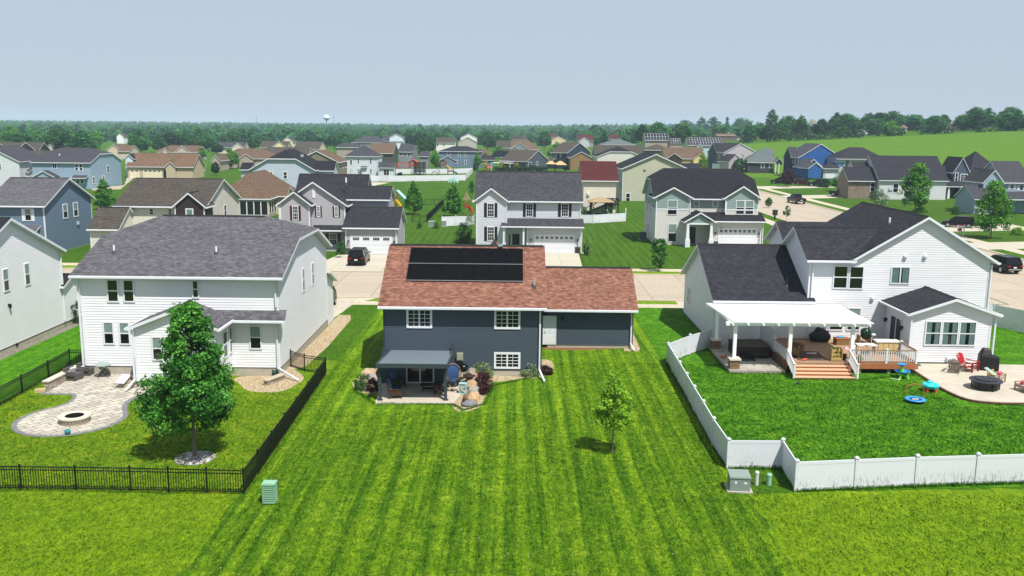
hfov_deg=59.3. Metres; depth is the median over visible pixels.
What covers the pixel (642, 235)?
air conditioner
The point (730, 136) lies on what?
house
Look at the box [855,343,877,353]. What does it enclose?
outdoor table
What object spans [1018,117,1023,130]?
tree
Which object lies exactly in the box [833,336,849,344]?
storage box
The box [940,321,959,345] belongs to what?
window
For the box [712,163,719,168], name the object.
garage door
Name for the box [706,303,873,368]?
pergola
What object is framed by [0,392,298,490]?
grass
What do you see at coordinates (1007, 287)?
cross road
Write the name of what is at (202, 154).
tree
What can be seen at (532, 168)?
hedge
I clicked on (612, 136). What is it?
house
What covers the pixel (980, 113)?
tree
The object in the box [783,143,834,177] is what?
house
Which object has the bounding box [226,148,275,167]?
house
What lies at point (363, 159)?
house
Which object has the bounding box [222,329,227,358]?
window
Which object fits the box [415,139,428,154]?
tree
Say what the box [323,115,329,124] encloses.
water tower
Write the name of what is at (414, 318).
window
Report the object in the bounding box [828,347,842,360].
planter shelf
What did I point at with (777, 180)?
suv
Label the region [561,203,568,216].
window
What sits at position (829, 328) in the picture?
window
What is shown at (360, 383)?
shrub
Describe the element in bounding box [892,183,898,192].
window
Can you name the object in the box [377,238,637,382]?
house
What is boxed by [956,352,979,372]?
adirondack chair
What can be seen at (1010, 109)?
tree
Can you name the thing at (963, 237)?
sidewalk
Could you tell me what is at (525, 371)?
shrub
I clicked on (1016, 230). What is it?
shrub
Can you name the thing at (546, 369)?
shrub
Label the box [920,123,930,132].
tree
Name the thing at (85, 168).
house
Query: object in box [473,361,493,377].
shrub
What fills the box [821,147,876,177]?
house
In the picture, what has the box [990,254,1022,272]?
suv
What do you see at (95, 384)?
patio
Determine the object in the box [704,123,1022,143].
undergrowth
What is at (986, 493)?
lawn strip
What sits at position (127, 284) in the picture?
window
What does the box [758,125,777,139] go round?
tree
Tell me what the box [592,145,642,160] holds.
house
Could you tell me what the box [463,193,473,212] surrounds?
playhouse
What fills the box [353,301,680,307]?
sidewalk
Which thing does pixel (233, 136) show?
tree
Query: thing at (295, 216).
window
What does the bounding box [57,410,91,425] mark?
fire pit
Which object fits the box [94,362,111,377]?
bistro table
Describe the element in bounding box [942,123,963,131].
house
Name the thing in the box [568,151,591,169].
house
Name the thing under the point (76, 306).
shrub
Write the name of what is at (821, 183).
shrub
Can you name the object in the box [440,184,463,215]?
tree
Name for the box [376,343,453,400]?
patio cover
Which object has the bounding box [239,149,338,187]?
house
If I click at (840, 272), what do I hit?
window
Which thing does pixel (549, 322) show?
door
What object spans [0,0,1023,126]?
sky
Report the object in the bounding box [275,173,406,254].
house
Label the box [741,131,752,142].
tree
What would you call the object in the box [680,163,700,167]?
house
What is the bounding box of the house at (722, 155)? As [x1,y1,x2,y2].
[707,143,755,169]
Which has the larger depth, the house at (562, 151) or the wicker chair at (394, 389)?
the house at (562, 151)
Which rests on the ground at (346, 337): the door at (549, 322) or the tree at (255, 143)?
the tree at (255, 143)
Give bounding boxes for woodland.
[0,112,995,147]
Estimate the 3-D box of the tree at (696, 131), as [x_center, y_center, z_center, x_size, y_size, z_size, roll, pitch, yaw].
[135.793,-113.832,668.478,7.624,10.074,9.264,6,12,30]
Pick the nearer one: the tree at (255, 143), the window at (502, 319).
the window at (502, 319)
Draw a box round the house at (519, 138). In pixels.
[512,136,526,139]
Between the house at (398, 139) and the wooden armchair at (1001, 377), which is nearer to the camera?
the wooden armchair at (1001, 377)
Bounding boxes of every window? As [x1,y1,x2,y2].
[2,268,10,292]
[23,262,30,285]
[24,208,31,220]
[52,163,56,168]
[62,203,68,218]
[73,202,78,216]
[102,321,114,344]
[106,279,119,302]
[118,322,130,344]
[122,279,134,302]
[149,208,153,214]
[151,336,162,360]
[185,208,193,214]
[191,280,199,298]
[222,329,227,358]
[228,326,232,353]
[239,201,246,214]
[246,201,253,214]
[249,325,261,349]
[254,201,260,214]
[261,201,267,214]
[269,201,271,213]
[271,200,273,212]
[283,171,287,178]
[292,206,298,219]
[302,267,305,292]
[311,262,314,285]
[316,206,319,216]
[329,233,337,244]
[334,206,338,216]
[383,169,388,175]
[406,310,431,327]
[406,368,433,382]
[487,203,493,216]
[487,227,493,240]
[494,311,519,328]
[494,352,519,368]
[508,234,510,244]
[526,203,532,216]
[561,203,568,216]
[625,193,630,200]
[667,200,677,214]
[668,224,676,241]
[687,286,689,303]
[693,201,699,206]
[712,201,717,206]
[735,200,744,214]
[745,200,753,214]
[828,327,842,330]
[832,265,848,288]
[846,307,861,330]
[848,266,864,289]
[870,182,874,191]
[890,266,910,283]
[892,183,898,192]
[923,321,942,345]
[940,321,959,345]
[954,172,958,180]
[957,321,977,345]
[960,174,967,180]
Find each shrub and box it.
[70,300,81,323]
[335,241,346,254]
[353,373,370,391]
[366,377,377,391]
[452,222,472,243]
[466,211,473,225]
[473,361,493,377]
[473,371,494,385]
[476,379,493,394]
[481,162,488,170]
[519,363,539,378]
[541,364,553,375]
[582,235,593,249]
[583,243,589,255]
[817,178,829,187]
[869,188,890,205]
[911,205,928,212]
[951,206,961,214]
[1008,227,1023,235]
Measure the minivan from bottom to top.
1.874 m
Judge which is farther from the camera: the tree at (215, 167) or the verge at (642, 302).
the tree at (215, 167)
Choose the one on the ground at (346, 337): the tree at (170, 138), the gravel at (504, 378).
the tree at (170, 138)
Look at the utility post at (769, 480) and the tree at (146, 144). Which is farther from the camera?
the tree at (146, 144)
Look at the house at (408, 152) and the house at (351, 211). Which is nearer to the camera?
the house at (351, 211)
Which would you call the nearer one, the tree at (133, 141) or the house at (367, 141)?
the tree at (133, 141)
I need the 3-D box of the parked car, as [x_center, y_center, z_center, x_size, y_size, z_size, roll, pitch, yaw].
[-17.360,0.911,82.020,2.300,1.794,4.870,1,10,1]
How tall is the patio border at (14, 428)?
0.050 m
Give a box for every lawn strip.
[0,490,239,575]
[749,488,1023,575]
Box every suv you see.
[770,176,788,183]
[794,178,809,185]
[808,178,830,185]
[941,215,975,227]
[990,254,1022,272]
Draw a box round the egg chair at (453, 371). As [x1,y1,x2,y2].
[447,363,460,383]
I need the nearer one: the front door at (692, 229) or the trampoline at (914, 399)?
the trampoline at (914, 399)
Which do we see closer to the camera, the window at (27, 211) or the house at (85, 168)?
the window at (27, 211)
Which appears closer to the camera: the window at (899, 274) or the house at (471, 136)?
the window at (899, 274)
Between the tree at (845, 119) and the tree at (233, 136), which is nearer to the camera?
the tree at (845, 119)
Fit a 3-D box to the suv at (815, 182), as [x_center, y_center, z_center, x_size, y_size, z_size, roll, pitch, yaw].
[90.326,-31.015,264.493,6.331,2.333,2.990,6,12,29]
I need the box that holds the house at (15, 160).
[0,145,37,185]
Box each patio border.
[11,405,128,436]
[40,381,140,394]
[58,395,137,408]
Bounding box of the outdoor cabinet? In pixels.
[872,339,900,352]
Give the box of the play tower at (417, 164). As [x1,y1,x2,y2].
[397,159,418,168]
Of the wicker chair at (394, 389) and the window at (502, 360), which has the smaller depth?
the wicker chair at (394, 389)
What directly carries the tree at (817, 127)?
on the ground at (346, 337)
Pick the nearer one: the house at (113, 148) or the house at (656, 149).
the house at (656, 149)
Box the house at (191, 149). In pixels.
[157,145,206,159]
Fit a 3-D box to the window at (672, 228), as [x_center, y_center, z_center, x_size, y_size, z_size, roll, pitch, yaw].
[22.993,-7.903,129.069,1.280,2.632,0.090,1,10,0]
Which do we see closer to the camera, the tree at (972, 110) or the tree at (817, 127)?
the tree at (817, 127)
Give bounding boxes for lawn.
[0,168,772,268]
[179,309,795,575]
[772,189,1023,250]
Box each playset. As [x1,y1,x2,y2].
[394,195,401,206]
[440,159,450,168]
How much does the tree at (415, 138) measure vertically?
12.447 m
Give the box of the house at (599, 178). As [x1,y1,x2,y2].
[578,161,618,212]
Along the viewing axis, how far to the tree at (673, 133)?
536.13 m
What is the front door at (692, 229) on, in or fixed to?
in the house at (686, 207)
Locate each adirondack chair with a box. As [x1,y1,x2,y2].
[946,359,965,374]
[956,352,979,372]
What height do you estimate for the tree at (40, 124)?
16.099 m
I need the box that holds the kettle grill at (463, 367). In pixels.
[458,363,467,371]
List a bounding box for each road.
[62,269,1004,303]
[92,178,132,189]
[758,191,1023,309]
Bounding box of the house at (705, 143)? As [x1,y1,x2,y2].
[684,137,723,157]
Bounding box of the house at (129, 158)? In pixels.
[124,153,135,177]
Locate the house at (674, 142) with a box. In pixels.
[667,138,681,146]
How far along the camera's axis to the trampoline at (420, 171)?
305.58 m
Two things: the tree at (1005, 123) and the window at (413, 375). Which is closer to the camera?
the window at (413, 375)
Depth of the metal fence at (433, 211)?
169.82 m
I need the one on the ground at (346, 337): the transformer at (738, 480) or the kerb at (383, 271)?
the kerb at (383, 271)
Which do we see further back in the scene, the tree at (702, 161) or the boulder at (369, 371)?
the tree at (702, 161)
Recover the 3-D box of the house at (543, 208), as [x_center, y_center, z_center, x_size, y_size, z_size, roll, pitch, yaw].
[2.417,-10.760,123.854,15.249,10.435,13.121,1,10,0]
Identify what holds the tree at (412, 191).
on the lawn at (618, 244)
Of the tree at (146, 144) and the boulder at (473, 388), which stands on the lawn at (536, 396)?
the boulder at (473, 388)
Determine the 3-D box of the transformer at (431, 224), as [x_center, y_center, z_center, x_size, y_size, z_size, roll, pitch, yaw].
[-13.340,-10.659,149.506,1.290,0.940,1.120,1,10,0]
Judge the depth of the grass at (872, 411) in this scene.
52.27 m
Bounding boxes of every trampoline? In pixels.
[414,162,425,174]
[905,384,925,403]
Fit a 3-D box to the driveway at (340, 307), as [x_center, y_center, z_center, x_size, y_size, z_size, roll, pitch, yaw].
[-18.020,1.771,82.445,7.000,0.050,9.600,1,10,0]
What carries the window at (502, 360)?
in the house at (501, 309)
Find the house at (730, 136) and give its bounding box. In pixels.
[714,133,735,138]
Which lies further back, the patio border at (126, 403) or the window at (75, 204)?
the window at (75, 204)
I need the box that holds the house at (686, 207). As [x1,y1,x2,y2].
[642,168,765,246]
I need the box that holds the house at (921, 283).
[680,201,1003,362]
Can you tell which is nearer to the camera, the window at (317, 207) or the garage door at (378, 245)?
the garage door at (378, 245)
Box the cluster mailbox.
[772,210,777,218]
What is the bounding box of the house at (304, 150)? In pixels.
[267,147,312,154]
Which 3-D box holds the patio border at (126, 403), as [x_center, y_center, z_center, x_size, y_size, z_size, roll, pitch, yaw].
[-24.773,6.833,53.852,4.800,0.050,3.100,1,10,0]
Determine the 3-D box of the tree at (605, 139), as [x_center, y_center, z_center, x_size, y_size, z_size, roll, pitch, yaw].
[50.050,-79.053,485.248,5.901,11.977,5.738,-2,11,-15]
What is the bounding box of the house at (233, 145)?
[218,142,249,152]
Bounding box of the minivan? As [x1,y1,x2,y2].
[347,247,370,264]
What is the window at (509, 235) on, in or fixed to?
in the house at (543, 208)
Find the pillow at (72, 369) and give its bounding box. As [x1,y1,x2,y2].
[69,367,75,371]
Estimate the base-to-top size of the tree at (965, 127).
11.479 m
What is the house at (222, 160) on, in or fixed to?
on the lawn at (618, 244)
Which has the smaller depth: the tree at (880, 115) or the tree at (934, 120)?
the tree at (934, 120)
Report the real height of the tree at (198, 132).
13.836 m
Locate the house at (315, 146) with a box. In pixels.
[294,141,326,151]
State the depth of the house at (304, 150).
402.23 m
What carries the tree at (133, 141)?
on the ground at (346, 337)
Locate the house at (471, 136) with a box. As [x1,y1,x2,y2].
[460,133,476,141]
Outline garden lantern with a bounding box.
[459,381,466,393]
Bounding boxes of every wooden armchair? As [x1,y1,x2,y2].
[787,346,799,357]
[792,341,803,352]
[987,369,1005,381]
[1014,380,1023,389]
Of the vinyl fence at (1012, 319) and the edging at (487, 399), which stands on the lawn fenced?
the vinyl fence at (1012, 319)
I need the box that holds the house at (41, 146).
[0,142,50,150]
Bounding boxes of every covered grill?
[809,327,830,341]
[976,347,999,370]
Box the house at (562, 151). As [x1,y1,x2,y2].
[547,142,590,168]
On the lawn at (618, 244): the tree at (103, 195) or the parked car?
the tree at (103, 195)
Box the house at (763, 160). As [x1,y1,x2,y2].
[744,148,782,172]
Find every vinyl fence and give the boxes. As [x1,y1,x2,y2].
[370,168,472,181]
[442,215,473,225]
[581,208,625,223]
[666,327,1023,491]
[986,303,1023,332]
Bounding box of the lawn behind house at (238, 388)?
[0,358,338,493]
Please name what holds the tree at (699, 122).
on the ground at (346, 337)
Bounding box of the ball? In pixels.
[64,429,70,434]
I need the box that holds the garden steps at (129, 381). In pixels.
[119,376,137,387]
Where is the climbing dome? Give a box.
[447,177,458,182]
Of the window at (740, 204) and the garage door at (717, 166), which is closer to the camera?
the window at (740, 204)
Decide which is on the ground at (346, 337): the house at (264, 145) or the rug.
the house at (264, 145)
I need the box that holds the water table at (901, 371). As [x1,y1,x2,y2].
[895,363,910,379]
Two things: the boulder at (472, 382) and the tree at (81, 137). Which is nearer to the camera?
the boulder at (472, 382)
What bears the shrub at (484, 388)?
on the lawn at (536, 396)
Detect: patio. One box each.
[47,374,149,393]
[372,182,385,185]
[375,383,460,403]
[708,345,784,373]
[914,363,1023,401]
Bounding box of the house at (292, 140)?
[283,136,296,146]
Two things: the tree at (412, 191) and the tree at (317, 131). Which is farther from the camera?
the tree at (317, 131)
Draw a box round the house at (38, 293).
[0,217,80,354]
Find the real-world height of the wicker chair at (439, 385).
0.950 m
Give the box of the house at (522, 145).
[510,140,539,150]
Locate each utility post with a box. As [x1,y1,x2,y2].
[754,471,758,484]
[766,473,771,485]
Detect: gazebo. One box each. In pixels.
[546,161,555,171]
[554,161,566,171]
[587,197,614,213]
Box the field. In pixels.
[705,131,1023,177]
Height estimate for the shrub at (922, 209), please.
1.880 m
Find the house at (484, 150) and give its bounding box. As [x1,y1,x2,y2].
[482,148,490,154]
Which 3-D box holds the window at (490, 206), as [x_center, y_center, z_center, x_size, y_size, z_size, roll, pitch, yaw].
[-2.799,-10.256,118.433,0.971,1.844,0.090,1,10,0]
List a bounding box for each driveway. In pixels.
[326,254,386,267]
[333,301,356,317]
[545,253,581,265]
[675,301,683,309]
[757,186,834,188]
[784,195,843,198]
[943,224,1023,231]
[970,242,1023,249]
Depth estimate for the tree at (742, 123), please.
1126.86 m
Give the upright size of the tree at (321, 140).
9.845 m
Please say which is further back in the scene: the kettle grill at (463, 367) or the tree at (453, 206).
the tree at (453, 206)
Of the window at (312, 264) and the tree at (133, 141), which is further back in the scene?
the tree at (133, 141)
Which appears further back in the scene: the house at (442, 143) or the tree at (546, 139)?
the tree at (546, 139)
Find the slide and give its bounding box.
[396,190,405,204]
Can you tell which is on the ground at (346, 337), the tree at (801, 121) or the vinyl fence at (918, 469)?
the tree at (801, 121)
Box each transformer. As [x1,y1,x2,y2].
[428,221,434,226]
[724,469,752,493]
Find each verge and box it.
[62,265,679,273]
[367,298,676,303]
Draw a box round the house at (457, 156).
[438,146,494,167]
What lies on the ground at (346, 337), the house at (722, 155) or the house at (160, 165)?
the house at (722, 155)
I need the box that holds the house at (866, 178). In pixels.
[836,155,948,199]
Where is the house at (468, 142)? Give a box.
[458,137,476,148]
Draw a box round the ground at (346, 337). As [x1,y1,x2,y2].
[0,127,1023,575]
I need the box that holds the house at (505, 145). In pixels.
[496,140,510,157]
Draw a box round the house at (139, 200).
[86,178,241,247]
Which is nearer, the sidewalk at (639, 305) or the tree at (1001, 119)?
the sidewalk at (639, 305)
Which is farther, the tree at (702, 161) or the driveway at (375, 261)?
the tree at (702, 161)
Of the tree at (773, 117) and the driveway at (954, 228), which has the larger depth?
the tree at (773, 117)
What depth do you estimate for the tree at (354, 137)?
642.71 m
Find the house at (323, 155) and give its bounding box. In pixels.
[308,149,347,173]
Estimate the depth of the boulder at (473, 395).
54.54 m
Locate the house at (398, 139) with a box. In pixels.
[382,134,404,148]
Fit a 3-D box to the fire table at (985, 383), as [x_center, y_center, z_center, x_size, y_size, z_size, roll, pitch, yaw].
[30.687,6.182,58.304,2.000,0.692,2.000,1,10,0]
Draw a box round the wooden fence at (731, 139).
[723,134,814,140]
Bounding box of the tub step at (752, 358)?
[740,354,754,360]
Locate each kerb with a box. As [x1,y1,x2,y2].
[62,268,684,274]
[337,296,683,300]
[758,190,1023,259]
[758,210,787,220]
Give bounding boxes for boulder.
[360,368,377,377]
[368,373,377,380]
[461,399,477,406]
[463,393,468,400]
[466,367,477,373]
[467,379,476,389]
[467,386,480,392]
[467,391,479,401]
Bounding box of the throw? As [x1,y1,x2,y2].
[984,367,996,376]
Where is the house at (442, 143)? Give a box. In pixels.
[436,137,456,152]
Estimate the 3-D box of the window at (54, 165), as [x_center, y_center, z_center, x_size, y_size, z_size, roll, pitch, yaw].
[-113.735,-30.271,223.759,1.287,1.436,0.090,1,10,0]
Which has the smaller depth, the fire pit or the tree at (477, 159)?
the fire pit
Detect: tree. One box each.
[0,125,19,136]
[0,131,13,141]
[8,131,40,141]
[28,129,44,141]
[33,122,43,127]
[43,128,62,145]
[51,132,78,149]
[62,125,75,133]
[62,130,100,147]
[87,130,103,148]
[93,178,116,206]
[127,136,152,152]
[127,138,141,149]
[127,300,238,455]
[129,129,144,151]
[150,134,167,149]
[152,132,186,146]
[181,129,189,142]
[184,135,200,145]
[192,128,206,139]
[197,148,206,158]
[198,134,216,151]
[210,144,225,153]
[210,161,219,172]
[216,134,230,143]
[225,131,238,141]
[226,147,240,168]
[232,131,245,141]
[246,136,260,148]
[247,126,260,132]
[259,137,271,144]
[270,135,278,140]
[310,132,314,141]
[314,130,323,134]
[315,137,329,148]
[325,136,335,145]
[331,134,347,150]
[336,241,344,254]
[342,133,350,142]
[348,133,360,142]
[402,131,413,143]
[403,181,423,213]
[411,132,424,144]
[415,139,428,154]
[418,130,435,141]
[424,139,435,151]
[430,132,441,146]
[430,150,440,167]
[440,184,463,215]
[442,127,451,135]
[468,181,474,192]
[472,153,481,166]
[476,130,496,149]
[491,146,503,158]
[503,130,511,136]
[538,131,552,148]
[546,147,552,156]
[567,128,576,141]
[568,131,574,139]
[571,130,579,139]
[588,128,600,144]
[589,125,603,132]
[591,369,634,452]
[601,130,607,142]
[633,124,648,144]
[649,237,667,268]
[650,122,668,133]
[670,120,698,127]
[670,124,679,137]
[672,122,695,143]
[675,124,693,141]
[691,128,699,136]
[696,117,707,127]
[699,152,706,167]
[702,116,721,130]
[732,118,752,128]
[733,158,745,169]
[741,124,761,140]
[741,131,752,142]
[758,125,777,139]
[765,109,778,129]
[765,197,772,207]
[775,115,797,131]
[775,126,789,138]
[781,169,796,186]
[782,206,790,216]
[793,114,809,132]
[808,119,815,125]
[809,118,833,136]
[827,112,840,129]
[829,172,839,187]
[830,124,842,134]
[832,113,858,132]
[833,125,853,136]
[848,117,865,131]
[859,112,873,132]
[863,112,885,125]
[863,118,885,133]
[864,121,877,134]
[881,119,899,135]
[882,111,906,126]
[896,162,933,212]
[902,114,922,130]
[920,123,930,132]
[921,115,950,133]
[940,114,951,122]
[952,115,972,130]
[953,115,970,130]
[960,109,996,130]
[965,106,985,129]
[972,180,1018,238]
[984,107,996,126]
[993,112,1016,130]
[997,107,1023,117]
[1002,119,1018,130]
[1011,109,1023,130]
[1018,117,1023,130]
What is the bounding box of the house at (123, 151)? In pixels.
[117,145,139,158]
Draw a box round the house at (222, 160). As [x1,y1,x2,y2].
[211,154,229,170]
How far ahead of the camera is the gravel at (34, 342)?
68.64 m
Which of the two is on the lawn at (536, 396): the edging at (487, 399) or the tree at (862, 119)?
the edging at (487, 399)
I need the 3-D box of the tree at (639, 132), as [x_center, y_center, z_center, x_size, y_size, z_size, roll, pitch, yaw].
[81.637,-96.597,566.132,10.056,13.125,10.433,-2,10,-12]
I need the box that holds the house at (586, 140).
[576,134,593,146]
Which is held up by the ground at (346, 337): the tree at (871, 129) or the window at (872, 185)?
the tree at (871, 129)
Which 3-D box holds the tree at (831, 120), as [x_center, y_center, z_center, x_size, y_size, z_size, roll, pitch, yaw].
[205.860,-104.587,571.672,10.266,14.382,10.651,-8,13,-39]
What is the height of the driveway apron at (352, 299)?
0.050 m
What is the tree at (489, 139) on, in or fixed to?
on the ground at (346, 337)
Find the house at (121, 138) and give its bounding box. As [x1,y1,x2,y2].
[116,133,128,143]
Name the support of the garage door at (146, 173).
in the house at (160, 165)
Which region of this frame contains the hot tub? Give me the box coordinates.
[728,339,769,358]
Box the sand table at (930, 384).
[922,380,939,392]
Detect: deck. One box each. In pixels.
[586,198,618,212]
[759,326,918,379]
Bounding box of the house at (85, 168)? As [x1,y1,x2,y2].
[30,147,122,188]
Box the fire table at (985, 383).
[969,375,1003,391]
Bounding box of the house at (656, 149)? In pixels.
[642,144,663,155]
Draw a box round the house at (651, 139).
[642,133,668,147]
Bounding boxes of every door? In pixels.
[130,169,139,177]
[143,170,161,177]
[350,235,391,254]
[511,233,519,244]
[534,234,574,252]
[543,316,556,344]
[689,226,696,243]
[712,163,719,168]
[718,228,756,243]
[825,171,835,177]
[888,314,902,347]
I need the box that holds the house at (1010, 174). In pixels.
[953,161,1023,214]
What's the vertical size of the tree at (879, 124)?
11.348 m
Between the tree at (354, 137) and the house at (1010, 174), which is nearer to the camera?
the house at (1010, 174)
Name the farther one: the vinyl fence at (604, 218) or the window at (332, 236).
the vinyl fence at (604, 218)
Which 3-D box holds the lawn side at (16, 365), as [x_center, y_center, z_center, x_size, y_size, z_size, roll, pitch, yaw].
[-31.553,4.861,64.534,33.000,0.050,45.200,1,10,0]
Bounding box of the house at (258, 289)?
[68,214,337,390]
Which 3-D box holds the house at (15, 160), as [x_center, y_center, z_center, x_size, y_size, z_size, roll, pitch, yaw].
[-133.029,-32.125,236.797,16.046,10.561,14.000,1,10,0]
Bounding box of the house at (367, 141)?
[351,136,384,147]
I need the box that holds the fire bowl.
[463,373,474,381]
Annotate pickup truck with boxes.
[787,193,805,203]
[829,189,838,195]
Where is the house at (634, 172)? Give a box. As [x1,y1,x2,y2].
[616,152,685,200]
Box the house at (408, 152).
[398,143,430,167]
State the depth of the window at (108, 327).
59.26 m
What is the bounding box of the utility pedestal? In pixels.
[261,480,277,503]
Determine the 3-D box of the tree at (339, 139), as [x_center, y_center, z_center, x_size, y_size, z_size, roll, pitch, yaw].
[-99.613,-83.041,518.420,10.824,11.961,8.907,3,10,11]
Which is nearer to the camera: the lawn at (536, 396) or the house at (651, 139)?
the lawn at (536, 396)
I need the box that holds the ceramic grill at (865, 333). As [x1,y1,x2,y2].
[856,328,873,342]
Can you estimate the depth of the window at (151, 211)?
116.06 m
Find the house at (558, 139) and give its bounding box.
[551,136,565,144]
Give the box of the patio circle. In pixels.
[17,404,122,434]
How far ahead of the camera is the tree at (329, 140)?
642.47 m
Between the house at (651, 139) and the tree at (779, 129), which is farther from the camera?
the tree at (779, 129)
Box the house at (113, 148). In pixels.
[106,144,124,155]
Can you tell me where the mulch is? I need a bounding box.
[542,345,620,349]
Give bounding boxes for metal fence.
[0,348,81,404]
[0,349,326,493]
[426,198,443,221]
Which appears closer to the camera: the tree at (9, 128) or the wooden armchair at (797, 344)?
the wooden armchair at (797, 344)
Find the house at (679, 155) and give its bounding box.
[660,147,703,165]
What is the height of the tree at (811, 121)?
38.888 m
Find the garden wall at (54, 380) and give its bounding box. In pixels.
[42,365,76,389]
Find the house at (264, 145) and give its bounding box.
[259,141,291,149]
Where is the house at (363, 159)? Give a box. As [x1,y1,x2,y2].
[344,145,395,175]
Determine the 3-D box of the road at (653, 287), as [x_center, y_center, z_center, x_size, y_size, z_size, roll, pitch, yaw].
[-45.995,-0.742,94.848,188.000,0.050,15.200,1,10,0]
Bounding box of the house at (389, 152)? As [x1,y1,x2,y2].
[370,143,398,168]
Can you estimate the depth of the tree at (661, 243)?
104.62 m
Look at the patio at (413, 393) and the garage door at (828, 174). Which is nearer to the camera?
the patio at (413, 393)
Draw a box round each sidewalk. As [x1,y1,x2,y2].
[62,263,681,271]
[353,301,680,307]
[764,189,1023,254]
[764,218,774,224]
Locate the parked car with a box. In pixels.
[333,286,336,304]
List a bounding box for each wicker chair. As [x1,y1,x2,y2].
[386,378,401,398]
[387,370,405,385]
[434,377,450,393]
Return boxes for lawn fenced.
[634,308,1023,490]
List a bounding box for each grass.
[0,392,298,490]
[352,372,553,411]
[665,364,1023,482]
[706,348,1023,406]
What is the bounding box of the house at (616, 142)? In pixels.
[599,139,634,144]
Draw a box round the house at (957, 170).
[942,151,988,198]
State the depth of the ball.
48.06 m
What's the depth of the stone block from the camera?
55.62 m
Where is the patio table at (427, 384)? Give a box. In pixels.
[420,383,435,391]
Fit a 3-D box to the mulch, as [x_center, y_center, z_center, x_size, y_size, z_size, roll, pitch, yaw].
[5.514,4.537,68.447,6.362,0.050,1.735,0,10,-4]
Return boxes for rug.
[791,351,828,360]
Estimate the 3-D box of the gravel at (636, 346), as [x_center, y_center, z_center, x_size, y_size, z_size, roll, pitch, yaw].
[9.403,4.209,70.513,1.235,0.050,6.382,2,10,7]
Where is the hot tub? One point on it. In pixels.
(758, 348)
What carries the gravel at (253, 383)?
on the lawn behind house at (238, 388)
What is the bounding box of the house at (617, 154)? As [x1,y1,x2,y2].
[593,146,637,162]
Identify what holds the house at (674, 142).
on the ground at (346, 337)
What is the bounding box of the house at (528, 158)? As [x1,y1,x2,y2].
[490,150,548,170]
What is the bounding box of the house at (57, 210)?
[0,177,94,249]
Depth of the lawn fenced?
54.25 m
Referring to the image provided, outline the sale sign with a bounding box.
[957,224,965,235]
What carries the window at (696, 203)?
in the house at (686, 207)
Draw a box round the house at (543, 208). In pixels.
[472,171,583,253]
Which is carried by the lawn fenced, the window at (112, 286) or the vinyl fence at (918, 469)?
the vinyl fence at (918, 469)
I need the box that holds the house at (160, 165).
[125,153,205,177]
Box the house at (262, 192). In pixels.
[230,170,295,216]
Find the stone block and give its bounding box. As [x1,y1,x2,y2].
[34,388,45,392]
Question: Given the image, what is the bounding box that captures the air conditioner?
[639,231,646,239]
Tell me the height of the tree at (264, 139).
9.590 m
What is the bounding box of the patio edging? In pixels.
[911,369,1023,404]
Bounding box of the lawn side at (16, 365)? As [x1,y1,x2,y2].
[0,310,344,401]
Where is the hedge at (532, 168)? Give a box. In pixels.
[493,165,546,170]
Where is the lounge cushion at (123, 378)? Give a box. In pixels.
[115,374,130,383]
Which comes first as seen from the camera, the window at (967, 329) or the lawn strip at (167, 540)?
the lawn strip at (167, 540)
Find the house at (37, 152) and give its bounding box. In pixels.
[29,150,46,154]
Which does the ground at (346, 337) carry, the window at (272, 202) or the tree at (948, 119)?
the tree at (948, 119)
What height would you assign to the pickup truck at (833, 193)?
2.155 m
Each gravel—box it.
[0,321,81,359]
[174,451,215,465]
[234,370,303,391]
[285,315,350,371]
[352,376,377,392]
[453,359,552,411]
[624,334,639,350]
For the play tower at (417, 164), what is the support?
on the ground at (346, 337)
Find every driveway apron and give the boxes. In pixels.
[327,268,383,270]
[336,298,375,300]
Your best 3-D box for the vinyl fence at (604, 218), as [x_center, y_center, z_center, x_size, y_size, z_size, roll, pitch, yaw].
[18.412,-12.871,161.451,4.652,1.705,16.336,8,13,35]
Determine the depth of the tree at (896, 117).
522.95 m
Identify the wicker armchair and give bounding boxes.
[63,365,83,380]
[76,361,93,374]
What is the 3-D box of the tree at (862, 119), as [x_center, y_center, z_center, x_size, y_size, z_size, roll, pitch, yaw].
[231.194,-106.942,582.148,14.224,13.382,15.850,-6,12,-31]
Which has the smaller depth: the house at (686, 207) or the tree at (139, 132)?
the house at (686, 207)
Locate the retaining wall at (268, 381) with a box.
[262,373,285,385]
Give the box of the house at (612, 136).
[608,134,619,140]
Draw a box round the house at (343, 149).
[336,143,361,158]

